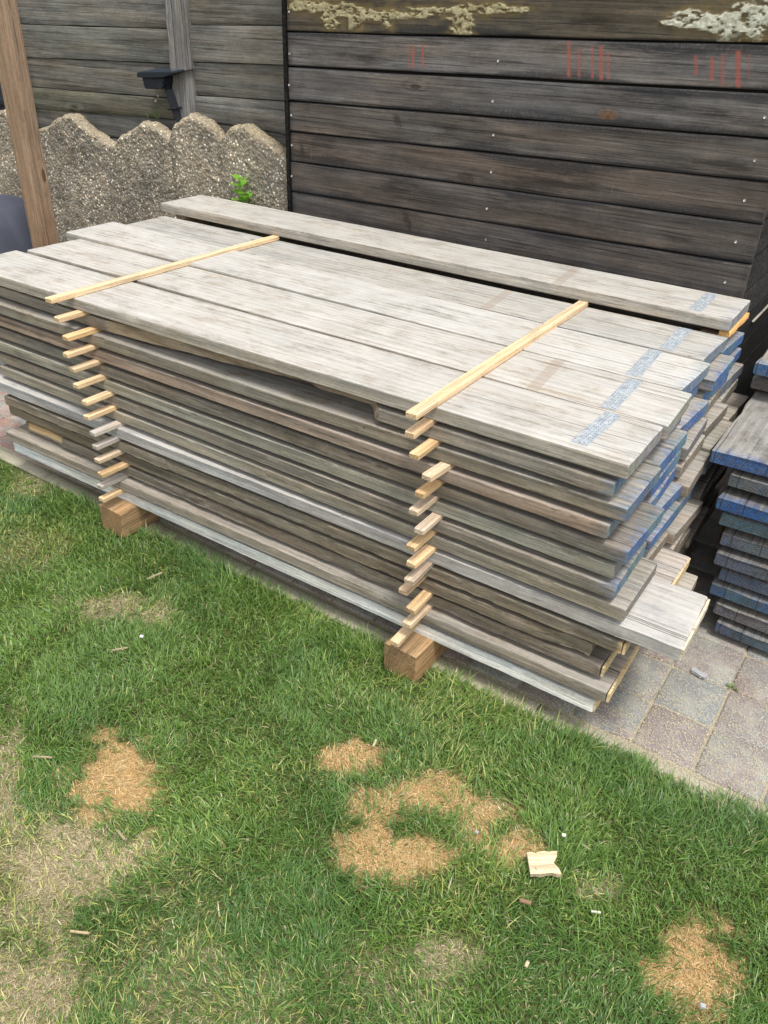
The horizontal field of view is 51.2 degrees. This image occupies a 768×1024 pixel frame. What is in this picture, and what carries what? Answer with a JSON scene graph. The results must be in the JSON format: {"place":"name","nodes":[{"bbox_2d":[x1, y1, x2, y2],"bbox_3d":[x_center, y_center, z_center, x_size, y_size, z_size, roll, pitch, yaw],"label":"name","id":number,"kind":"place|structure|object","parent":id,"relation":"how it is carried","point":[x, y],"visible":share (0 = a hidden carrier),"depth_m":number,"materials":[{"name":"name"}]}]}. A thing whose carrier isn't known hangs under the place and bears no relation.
{"place":"outdoors","nodes":[
{"label":"outdoors","id":0,"kind":"place"},
{"bbox_2d":[0,450,767,1023],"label":"lawn","id":1,"kind":"structure","parent":0,"point":[338,837],"depth_m":1.66,"materials":[{"name":"plant"}]},
{"bbox_2d":[527,851,561,876],"bbox_3d":[0.325,0.715,1.629,0.062,0.012,0.050,-1,39,0],"label":"wood offcut","id":2,"kind":"object","parent":1,"relation":"on","point":[543,863],"visible":1,"depth_m":1.62,"materials":[{"name":"brown wood"}]},
{"bbox_2d":[0,390,767,810],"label":"paving","id":3,"kind":"structure","parent":0,"point":[718,664],"depth_m":2.10,"materials":[{"name":"grey concrete"}]},
{"bbox_2d":[0,0,58,248],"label":"timber post","id":4,"kind":"object","parent":3,"relation":"on","point":[17,92],"visible":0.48,"depth_m":3.01,"materials":[{"name":"brown wood"}]},
{"bbox_2d":[0,194,59,253],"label":"fabric cover","id":5,"kind":"object","parent":3,"relation":"on","point":[14,232],"visible":0.25,"depth_m":3.44,"materials":[{"name":"fabric"}]},
{"bbox_2d":[99,497,161,538],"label":"bearer beam","id":6,"kind":"structure","parent":3,"relation":"on","point":[120,516],"depth_m":2.61,"materials":[{"name":"brown wood"}]},
{"bbox_2d":[13,442,600,711],"bbox_3d":[-0.357,0.066,2.465,2.201,0.038,0.223,21,37,27],"label":"scaffold board","id":7,"kind":"object","parent":6,"relation":"on","point":[540,681],"visible":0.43,"depth_m":2.21,"materials":[{"name":"grey wood"}]},
{"bbox_2d":[6,424,638,702],"bbox_3d":[-0.353,0.032,2.426,2.232,0.033,0.223,21,36,27],"label":"scaffold board","id":8,"kind":"object","parent":7,"relation":"on","point":[603,688],"visible":0.46,"depth_m":2.18,"materials":[{"name":"grey wood"}]},
{"bbox_2d":[26,421,616,676],"bbox_3d":[-0.320,-0.010,2.407,2.127,0.036,0.227,21,36,27],"label":"scaffold board","id":9,"kind":"object","parent":8,"relation":"on","point":[598,661],"visible":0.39,"depth_m":2.17,"materials":[{"name":"grey wood"}]},
{"bbox_2d":[9,406,596,655],"bbox_3d":[-0.364,-0.064,2.400,2.152,0.036,0.225,21,37,27],"label":"scaffold board","id":10,"kind":"object","parent":9,"relation":"on","point":[511,618],"visible":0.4,"depth_m":2.14,"materials":[{"name":"grey wood"}]},
{"bbox_2d":[4,394,630,654],"bbox_3d":[-0.328,-0.087,2.350,2.208,0.035,0.228,21,36,27],"label":"scaffold board","id":11,"kind":"object","parent":10,"relation":"on","point":[556,620],"visible":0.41,"depth_m":2.12,"materials":[{"name":"grey wood"}]},
{"bbox_2d":[0,361,709,660],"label":"scaffold board","id":12,"kind":"object","parent":11,"relation":"on","point":[664,618],"visible":0.44,"depth_m":1.92,"materials":[{"name":"grey wood"}]},
{"bbox_2d":[0,364,657,620],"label":"scaffold board","id":13,"kind":"object","parent":12,"relation":"on","point":[620,605],"visible":0.4,"depth_m":2.03,"materials":[{"name":"grey wood"}]},
{"bbox_2d":[0,351,646,599],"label":"scaffold board","id":14,"kind":"object","parent":13,"relation":"on","point":[591,581],"visible":0.38,"depth_m":2.01,"materials":[{"name":"grey wood"}]},
{"bbox_2d":[0,337,621,577],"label":"scaffold board","id":15,"kind":"object","parent":14,"relation":"on","point":[592,562],"visible":0.41,"depth_m":2.04,"materials":[{"name":"grey wood"}]},
{"bbox_2d":[0,326,664,564],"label":"scaffold board","id":16,"kind":"object","parent":15,"relation":"on","point":[623,542],"visible":0.41,"depth_m":1.92,"materials":[{"name":"grey wood"}]},
{"bbox_2d":[0,314,620,538],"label":"scaffold board","id":17,"kind":"object","parent":16,"relation":"on","point":[586,521],"visible":0.44,"depth_m":1.96,"materials":[{"name":"grey wood"}]},
{"bbox_2d":[0,296,660,521],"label":"scaffold board","id":18,"kind":"object","parent":17,"relation":"on","point":[307,399],"visible":0.49,"depth_m":1.99,"materials":[{"name":"grey wood"}]},
{"bbox_2d":[0,286,626,496],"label":"scaffold board","id":19,"kind":"object","parent":18,"relation":"on","point":[592,480],"visible":0.25,"depth_m":1.80,"materials":[{"name":"grey wood"}]},
{"bbox_2d":[0,250,662,478],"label":"scaffold board","id":20,"kind":"object","parent":19,"relation":"on","point":[613,444],"visible":0.98,"depth_m":1.95,"materials":[{"name":"grey wood"}]},
{"bbox_2d":[695,500,716,536],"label":"scaffold board","id":21,"kind":"object","parent":6,"relation":"on","point":[711,510],"visible":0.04,"depth_m":2.64,"materials":[{"name":"brown wood"}]},
{"bbox_2d":[702,488,719,509],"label":"scaffold board","id":22,"kind":"object","parent":21,"relation":"on","point":[710,499],"visible":0.06,"depth_m":2.61,"materials":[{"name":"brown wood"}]},
{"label":"scaffold board","id":23,"kind":"object","parent":22,"relation":"on","visible":0},
{"bbox_2d":[706,465,727,497],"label":"scaffold board","id":24,"kind":"object","parent":23,"relation":"on","point":[720,473],"visible":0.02,"depth_m":2.56,"materials":[{"name":"brown wood"}]},
{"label":"scaffold board","id":25,"kind":"object","parent":24,"relation":"on","visible":0},
{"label":"scaffold board","id":26,"kind":"object","parent":25,"relation":"on","visible":0},
{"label":"scaffold board","id":27,"kind":"object","parent":26,"relation":"on","visible":0},
{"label":"scaffold board","id":28,"kind":"object","parent":27,"relation":"on","visible":0},
{"bbox_2d":[722,393,748,421],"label":"scaffold board","id":29,"kind":"object","parent":28,"relation":"on","point":[735,402],"visible":0.09,"depth_m":2.43,"materials":[{"name":"grey wood"}]},
{"bbox_2d":[716,379,737,402],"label":"scaffold board","id":30,"kind":"object","parent":29,"relation":"on","point":[726,394],"visible":0.06,"depth_m":2.40,"materials":[{"name":"grey wood"}]},
{"bbox_2d":[719,362,743,395],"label":"scaffold board","id":31,"kind":"object","parent":30,"relation":"on","point":[734,372],"visible":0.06,"depth_m":2.40,"materials":[{"name":"grey wood"}]},
{"bbox_2d":[728,347,741,363],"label":"scaffold board","id":32,"kind":"object","parent":31,"relation":"on","point":[735,352],"visible":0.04,"depth_m":2.41,"materials":[{"name":"blue wood"}]},
{"bbox_2d":[208,223,744,355],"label":"scaffold board","id":33,"kind":"object","parent":32,"relation":"on","point":[734,340],"visible":0.13,"depth_m":2.74,"materials":[{"name":"grey wood"}]},
{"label":"scaffold board","id":34,"kind":"object","parent":6,"relation":"on","visible":0},
{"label":"scaffold board","id":35,"kind":"object","parent":34,"relation":"on","visible":0},
{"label":"scaffold board","id":36,"kind":"object","parent":35,"relation":"on","visible":0},
{"bbox_2d":[677,572,697,590],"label":"scaffold board","id":37,"kind":"object","parent":36,"relation":"on","point":[688,581],"visible":0.01,"depth_m":2.06,"materials":[{"name":"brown wood"}]},
{"bbox_2d":[653,547,690,585],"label":"scaffold board","id":38,"kind":"object","parent":37,"relation":"on","point":[672,567],"visible":0.1,"depth_m":2.03,"materials":[{"name":"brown wood"}]},
{"bbox_2d":[646,532,667,560],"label":"scaffold board","id":39,"kind":"object","parent":38,"relation":"on","point":[658,545],"visible":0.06,"depth_m":2.03,"materials":[{"name":"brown wood"}]},
{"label":"scaffold board","id":40,"kind":"object","parent":39,"relation":"on","visible":0},
{"bbox_2d":[645,501,680,551],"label":"scaffold board","id":41,"kind":"object","parent":40,"relation":"on","point":[671,513],"visible":0.12,"depth_m":1.94,"materials":[{"name":"blue wood"}]},
{"bbox_2d":[655,482,681,512],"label":"scaffold board","id":42,"kind":"object","parent":41,"relation":"on","point":[669,496],"visible":0.04,"depth_m":1.96,"materials":[{"name":"wood"}]},
{"bbox_2d":[642,466,676,504],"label":"scaffold board","id":43,"kind":"object","parent":42,"relation":"on","point":[659,492],"visible":0.06,"depth_m":1.89,"materials":[{"name":"blue wood"}]},
{"bbox_2d":[646,449,680,496],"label":"scaffold board","id":44,"kind":"object","parent":43,"relation":"on","point":[668,468],"visible":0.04,"depth_m":1.87,"materials":[{"name":"blue wood"}]},
{"bbox_2d":[642,428,687,472],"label":"scaffold board","id":45,"kind":"object","parent":44,"relation":"on","point":[662,454],"visible":0.09,"depth_m":1.85,"materials":[{"name":"wood"}]},
{"bbox_2d":[651,417,681,450],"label":"scaffold board","id":46,"kind":"object","parent":45,"relation":"on","point":[661,440],"depth_m":1.84,"materials":[{"name":"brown wood"}]},
{"bbox_2d":[27,239,691,439],"bbox_3d":[-0.251,-0.575,2.328,2.237,0.036,0.224,21,37,28],"label":"scaffold board","id":47,"kind":"object","parent":46,"relation":"on","point":[665,408],"visible":0.86,"depth_m":2.15,"materials":[{"name":"grey wood"}]},
{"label":"scaffold board","id":48,"kind":"object","parent":6,"relation":"on","visible":0},
{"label":"scaffold board","id":49,"kind":"object","parent":48,"relation":"on","visible":0},
{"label":"scaffold board","id":50,"kind":"object","parent":49,"relation":"on","visible":0},
{"bbox_2d":[675,528,690,552],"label":"scaffold board","id":51,"kind":"object","parent":50,"relation":"on","point":[684,539],"visible":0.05,"depth_m":2.24,"materials":[{"name":"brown wood"}]},
{"bbox_2d":[663,522,691,551],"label":"scaffold board","id":52,"kind":"object","parent":51,"relation":"on","point":[672,547],"visible":0.04,"depth_m":2.12,"materials":[{"name":"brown wood"}]},
{"bbox_2d":[665,497,702,543],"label":"scaffold board","id":53,"kind":"object","parent":52,"relation":"on","point":[690,511],"visible":0.08,"depth_m":2.14,"materials":[{"name":"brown wood"}]},
{"bbox_2d":[668,484,695,526],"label":"scaffold board","id":54,"kind":"object","parent":53,"relation":"on","point":[683,501],"visible":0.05,"depth_m":2.14,"materials":[{"name":"grey wood"}]},
{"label":"scaffold board","id":55,"kind":"object","parent":54,"relation":"on","visible":0},
{"bbox_2d":[672,450,709,497],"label":"scaffold board","id":56,"kind":"object","parent":55,"relation":"on","point":[690,476],"visible":0.07,"depth_m":2.05,"materials":[{"name":"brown wood"}]},
{"bbox_2d":[675,434,704,477],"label":"scaffold board","id":57,"kind":"object","parent":56,"relation":"on","point":[682,465],"visible":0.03,"depth_m":2.04,"materials":[{"name":"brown wood"}]},
{"bbox_2d":[680,417,707,459],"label":"scaffold board","id":58,"kind":"object","parent":57,"relation":"on","point":[695,431],"visible":0.09,"depth_m":2.03,"materials":[{"name":"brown wood"}]},
{"bbox_2d":[676,397,708,430],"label":"scaffold board","id":59,"kind":"object","parent":58,"relation":"on","point":[695,411],"visible":0.09,"depth_m":2.04,"materials":[{"name":"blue wood"}]},
{"bbox_2d":[689,384,698,398],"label":"scaffold board","id":60,"kind":"object","parent":59,"relation":"on","point":[693,391],"visible":0.02,"depth_m":2.06,"materials":[{"name":"blue wood"}]},
{"bbox_2d":[66,222,709,392],"bbox_3d":[-0.171,-0.694,2.512,2.292,0.036,0.229,22,37,28],"label":"scaffold board","id":61,"kind":"object","parent":60,"relation":"on","point":[672,371],"visible":0.89,"depth_m":2.35,"materials":[{"name":"grey wood"}]},
{"bbox_2d":[0,0,285,146],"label":"garden fence","id":62,"kind":"object","parent":3,"relation":"on","point":[89,60],"visible":0.29,"depth_m":3.53,"materials":[{"name":"grey wood"}]},
{"bbox_2d":[137,68,193,122],"bbox_3d":[-0.953,-1.752,3.579,0.258,0.412,0.105,21,37,28],"label":"solar light","id":63,"kind":"object","parent":62,"relation":"attached to","point":[158,78],"visible":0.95,"depth_m":3.50,"materials":[{"name":"black plastic"}]},
{"bbox_2d":[0,109,287,242],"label":"scalloped wall","id":64,"kind":"structure","parent":3,"relation":"on","point":[143,170],"depth_m":3.70,"materials":[{"name":"concrete"}]},
{"bbox_2d":[230,174,252,203],"bbox_3d":[-0.607,-1.005,3.538,0.193,0.887,0.240,-7,33,-14],"label":"nettle plant","id":65,"kind":"object","parent":3,"relation":"on","point":[240,184],"visible":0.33,"depth_m":3.35,"materials":[{"name":"green plant"}]},
{"bbox_2d":[384,631,447,683],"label":"bearer beam","id":66,"kind":"structure","parent":3,"relation":"on","point":[413,654],"depth_m":2.08,"materials":[{"name":"brown wood"}]},
{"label":"scaffold board","id":67,"kind":"object","parent":66,"relation":"on","visible":0},
{"bbox_2d":[390,621,420,646],"bbox_3d":[0.298,0.104,2.396,0.026,0.014,1.042,19,36,25],"label":"spacer batten","id":68,"kind":"object","parent":67,"relation":"on","point":[399,638],"visible":0.14,"depth_m":2.04,"materials":[{"name":"brown wood"}]},
{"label":"scaffold board","id":69,"kind":"object","parent":67,"relation":"on","visible":0},
{"bbox_2d":[402,603,433,628],"bbox_3d":[0.349,0.065,2.373,0.027,0.014,1.041,21,37,28],"label":"spacer batten","id":70,"kind":"object","parent":69,"relation":"on","point":[411,620],"visible":0.12,"depth_m":2.02,"materials":[{"name":"brown wood"}]},
{"bbox_2d":[684,505,708,547],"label":"scaffold board","id":71,"kind":"object","parent":69,"relation":"on","point":[697,522],"visible":0.1,"depth_m":2.38,"materials":[{"name":"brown wood"}]},
{"bbox_2d":[406,589,433,613],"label":"spacer batten","id":72,"kind":"object","parent":71,"relation":"on","point":[418,601],"visible":0.17,"depth_m":2.00,"materials":[{"name":"brown wood"}]},
{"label":"scaffold board","id":73,"kind":"object","parent":71,"relation":"on","visible":0},
{"bbox_2d":[701,479,714,501],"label":"scaffold board","id":74,"kind":"object","parent":73,"relation":"on","point":[708,490],"visible":0.05,"depth_m":2.38,"materials":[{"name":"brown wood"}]},
{"bbox_2d":[404,560,434,585],"bbox_3d":[0.333,-0.058,2.299,0.027,0.014,1.041,20,36,26],"label":"spacer batten","id":75,"kind":"object","parent":74,"relation":"on","point":[415,576],"visible":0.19,"depth_m":1.94,"materials":[{"name":"brown wood"}]},
{"bbox_2d":[691,464,716,500],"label":"scaffold board","id":76,"kind":"object","parent":74,"relation":"on","point":[702,485],"visible":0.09,"depth_m":2.30,"materials":[{"name":"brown wood"}]},
{"bbox_2d":[406,544,437,568],"bbox_3d":[0.356,-0.094,2.267,0.028,0.014,1.042,21,37,28],"label":"spacer batten","id":77,"kind":"object","parent":76,"relation":"on","point":[420,556],"visible":0.2,"depth_m":1.92,"materials":[{"name":"brown wood"}]},
{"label":"scaffold board","id":78,"kind":"object","parent":76,"relation":"on","visible":0},
{"bbox_2d":[406,529,436,551],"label":"spacer batten","id":79,"kind":"object","parent":78,"relation":"on","point":[416,543],"visible":0.15,"depth_m":1.89,"materials":[{"name":"brown wood"}]},
{"bbox_2d":[702,457,712,474],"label":"scaffold board","id":80,"kind":"object","parent":78,"relation":"on","point":[708,466],"visible":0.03,"depth_m":2.21,"materials":[{"name":"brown wood"}]},
{"bbox_2d":[414,512,444,534],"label":"spacer batten","id":81,"kind":"object","parent":80,"relation":"on","point":[428,523],"visible":0.16,"depth_m":1.87,"materials":[{"name":"brown wood"}]},
{"bbox_2d":[700,419,732,455],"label":"scaffold board","id":82,"kind":"object","parent":80,"relation":"on","point":[713,437],"visible":0.03,"depth_m":2.24,"materials":[{"name":"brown wood"}]},
{"bbox_2d":[409,494,439,515],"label":"spacer batten","id":83,"kind":"object","parent":82,"relation":"on","point":[420,506],"visible":0.2,"depth_m":1.85,"materials":[{"name":"brown wood"}]},
{"bbox_2d":[702,402,727,436],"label":"scaffold board","id":84,"kind":"object","parent":82,"relation":"on","point":[715,414],"visible":0.09,"depth_m":2.25,"materials":[{"name":"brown wood"}]},
{"bbox_2d":[415,479,444,498],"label":"spacer batten","id":85,"kind":"object","parent":84,"relation":"on","point":[426,489],"visible":0.23,"depth_m":1.82,"materials":[{"name":"brown wood"}]},
{"bbox_2d":[702,388,720,416],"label":"scaffold board","id":86,"kind":"object","parent":84,"relation":"on","point":[713,398],"visible":0.05,"depth_m":2.23,"materials":[{"name":"grey wood"}]},
{"bbox_2d":[422,461,454,481],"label":"spacer batten","id":87,"kind":"object","parent":86,"relation":"on","point":[436,471],"visible":0.17,"depth_m":1.79,"materials":[{"name":"brown wood"}]},
{"bbox_2d":[694,373,728,399],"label":"scaffold board","id":88,"kind":"object","parent":86,"relation":"on","point":[703,394],"visible":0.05,"depth_m":2.16,"materials":[{"name":"blue wood"}]},
{"bbox_2d":[62,326,103,341],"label":"spacer batten","id":89,"kind":"object","parent":88,"relation":"on","point":[78,334],"visible":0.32,"depth_m":2.33,"materials":[{"name":"brown wood"}]},
{"bbox_2d":[409,438,442,459],"bbox_3d":[0.350,-0.344,2.130,0.027,0.014,1.042,21,36,27],"label":"spacer batten","id":90,"kind":"object","parent":88,"relation":"on","point":[423,449],"visible":0.23,"depth_m":1.78,"materials":[{"name":"brown wood"}]},
{"bbox_2d":[698,354,734,391],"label":"scaffold board","id":91,"kind":"object","parent":88,"relation":"on","point":[721,365],"visible":0.11,"depth_m":2.15,"materials":[{"name":"grey wood"}]},
{"bbox_2d":[405,417,437,438],"bbox_3d":[0.327,-0.393,2.117,0.026,0.014,1.042,19,36,25],"label":"spacer batten","id":92,"kind":"object","parent":91,"relation":"on","point":[418,428],"visible":0.23,"depth_m":1.76,"materials":[{"name":"brown wood"}]},
{"bbox_2d":[127,216,727,362],"bbox_3d":[-0.033,-0.787,2.681,2.248,0.036,0.225,21,37,28],"label":"scaffold board","id":93,"kind":"object","parent":91,"relation":"on","point":[685,342],"visible":0.73,"depth_m":2.50,"materials":[{"name":"grey wood"}]},
{"bbox_2d":[45,235,278,303],"bbox_3d":[-0.678,-0.813,2.637,0.030,0.014,1.002,21,37,27],"label":"spacer batten","id":94,"kind":"object","parent":93,"relation":"on","point":[67,295],"visible":0.99,"depth_m":2.54,"materials":[{"name":"brown wood"}]},
{"bbox_2d":[160,195,749,331],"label":"scaffold board","id":95,"kind":"object","parent":94,"relation":"on","point":[694,307],"visible":1,"depth_m":2.63,"materials":[{"name":"grey wood"}]},
{"bbox_2d":[406,300,588,419],"bbox_3d":[0.331,-0.418,2.066,0.031,0.014,1.001,21,36,27],"label":"spacer batten","id":96,"kind":"object","parent":93,"relation":"on","point":[439,397],"visible":1,"depth_m":1.96,"materials":[{"name":"brown wood"}]},
{"bbox_2d":[376,587,767,809],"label":"sawdust","id":97,"kind":"object","parent":3,"relation":"on","point":[674,726],"visible":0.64,"depth_m":1.99},
{"bbox_2d":[714,616,767,652],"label":"stacked board","id":98,"kind":"object","parent":3,"relation":"on","point":[745,634],"visible":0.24,"depth_m":2.23,"materials":[{"name":"blue wood"}]},
{"bbox_2d":[713,596,767,633],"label":"stacked board","id":99,"kind":"object","parent":98,"relation":"on","point":[743,615],"visible":0.26,"depth_m":2.22,"materials":[{"name":"grey wood"}]},
{"bbox_2d":[709,566,767,613],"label":"stacked board","id":100,"kind":"object","parent":99,"relation":"on","point":[746,597],"visible":0.34,"depth_m":2.20,"materials":[{"name":"blue wood"}]},
{"bbox_2d":[718,566,767,595],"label":"stacked board","id":101,"kind":"object","parent":100,"relation":"on","point":[752,583],"visible":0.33,"depth_m":2.17,"materials":[{"name":"blue wood"}]},
{"bbox_2d":[713,545,767,580],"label":"stacked board","id":102,"kind":"object","parent":101,"relation":"on","point":[742,562],"visible":0.35,"depth_m":2.15,"materials":[{"name":"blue wood"}]},
{"bbox_2d":[720,527,767,558],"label":"stacked board","id":103,"kind":"object","parent":102,"relation":"on","point":[753,544],"visible":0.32,"depth_m":2.13,"materials":[{"name":"wood"}]},
{"bbox_2d":[718,510,767,538],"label":"stacked board","id":104,"kind":"object","parent":103,"relation":"on","point":[744,524],"visible":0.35,"depth_m":2.10,"materials":[{"name":"blue wood"}]},
{"bbox_2d":[715,486,767,523],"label":"stacked board","id":105,"kind":"object","parent":104,"relation":"on","point":[741,502],"visible":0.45,"depth_m":2.08,"materials":[{"name":"blue wood"}]},
{"bbox_2d":[728,468,767,496],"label":"stacked board","id":106,"kind":"object","parent":105,"relation":"on","point":[749,481],"visible":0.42,"depth_m":2.06,"materials":[{"name":"grey wood"}]},
{"bbox_2d":[710,389,767,476],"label":"stacked board","id":107,"kind":"object","parent":106,"relation":"on","point":[742,444],"visible":0.89,"depth_m":2.11,"materials":[{"name":"grey wood"}]},
{"bbox_2d":[281,0,767,416],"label":"fence","id":108,"kind":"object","parent":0,"point":[628,138],"depth_m":2.57,"materials":[{"name":"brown wood"}]},
{"label":"ground","id":109,"kind":"structure","parent":0,"visible":0},
{"bbox_2d":[0,448,767,828],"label":"kerb","id":110,"kind":"structure","parent":109,"relation":"on","point":[94,496],"depth_m":2.29,"materials":[{"name":"concrete"}]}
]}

